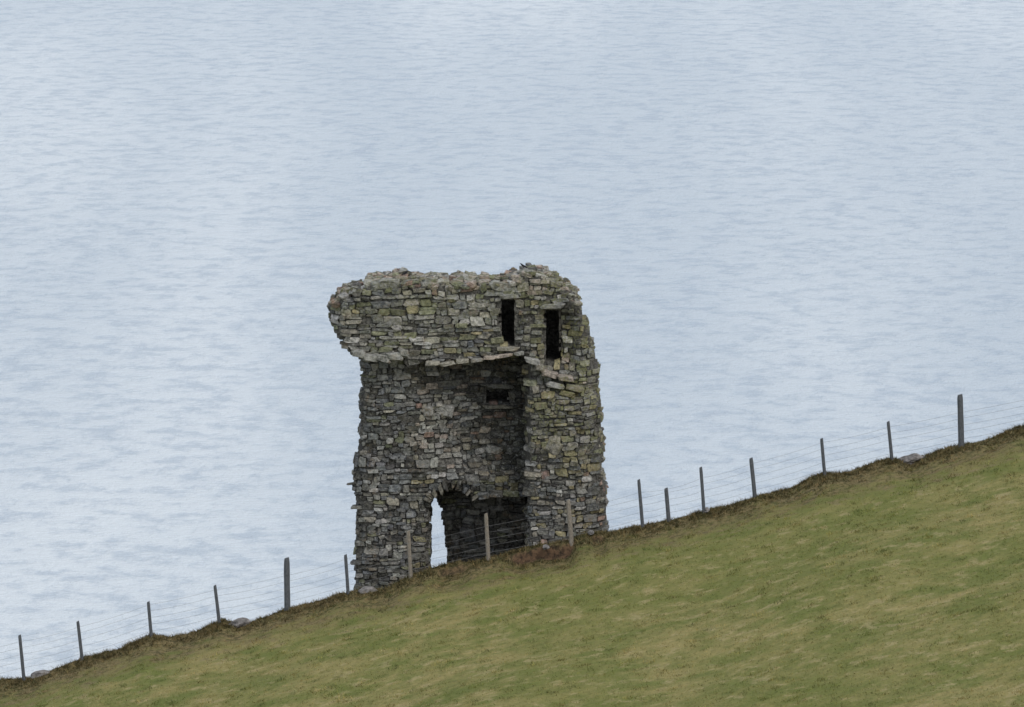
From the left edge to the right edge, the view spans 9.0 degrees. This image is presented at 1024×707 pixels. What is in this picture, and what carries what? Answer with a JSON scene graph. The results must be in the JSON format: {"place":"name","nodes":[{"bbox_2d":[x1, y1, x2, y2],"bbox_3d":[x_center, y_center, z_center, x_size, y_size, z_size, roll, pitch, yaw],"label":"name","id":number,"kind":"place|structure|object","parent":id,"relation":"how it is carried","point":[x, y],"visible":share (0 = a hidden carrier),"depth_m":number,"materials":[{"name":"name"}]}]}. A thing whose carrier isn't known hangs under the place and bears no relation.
{"place":"outdoors","nodes":[
{"label":"outdoors","id":0,"kind":"place"},
{"bbox_2d":[0,0,1023,678],"bbox_3d":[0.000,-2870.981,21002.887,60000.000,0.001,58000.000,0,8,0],"label":"sea","id":1,"kind":"structure","parent":0,"point":[762,230],"depth_m":655.49,"materials":[{"name":"liquid"}]},
{"bbox_2d":[0,423,1023,706],"bbox_3d":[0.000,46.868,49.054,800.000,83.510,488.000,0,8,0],"label":"grassy hillside","id":2,"kind":"structure","parent":0,"point":[886,581],"depth_m":187.40,"materials":[{"name":"green plant"}]},
{"bbox_2d":[30,670,49,678],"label":"field rock","id":3,"kind":"object","parent":2,"relation":"on","point":[39,672],"visible":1,"depth_m":197.01,"materials":[{"name":"grey stone"}]},
{"bbox_2d":[229,617,250,627],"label":"field rock","id":4,"kind":"object","parent":2,"relation":"on","point":[240,622],"visible":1,"depth_m":196.77,"materials":[{"name":"grey stone"}]},
{"bbox_2d":[357,586,377,593],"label":"field rock","id":5,"kind":"object","parent":2,"relation":"on","point":[365,589],"visible":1,"depth_m":196.65,"materials":[{"name":"grey stone"}]},
{"bbox_2d":[327,262,608,589],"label":"ruined stone tower","id":6,"kind":"structure","parent":2,"relation":"on","point":[479,396],"depth_m":200.68,"materials":[{"name":"grey stone"}]},
{"bbox_2d":[0,394,1022,681],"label":"wire fence","id":7,"kind":"object","parent":2,"relation":"on","point":[568,508],"visible":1,"depth_m":196.41,"materials":[{"name":"grey wood"}]},
{"bbox_2d":[543,544,549,549],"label":"field rock","id":8,"kind":"object","parent":2,"relation":"on","point":[545,546],"visible":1,"depth_m":195.99,"materials":[{"name":"grey stone"}]},
{"bbox_2d":[899,453,926,464],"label":"field rock","id":9,"kind":"object","parent":2,"relation":"on","point":[912,458],"visible":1,"depth_m":196.06,"materials":[{"name":"grey stone"}]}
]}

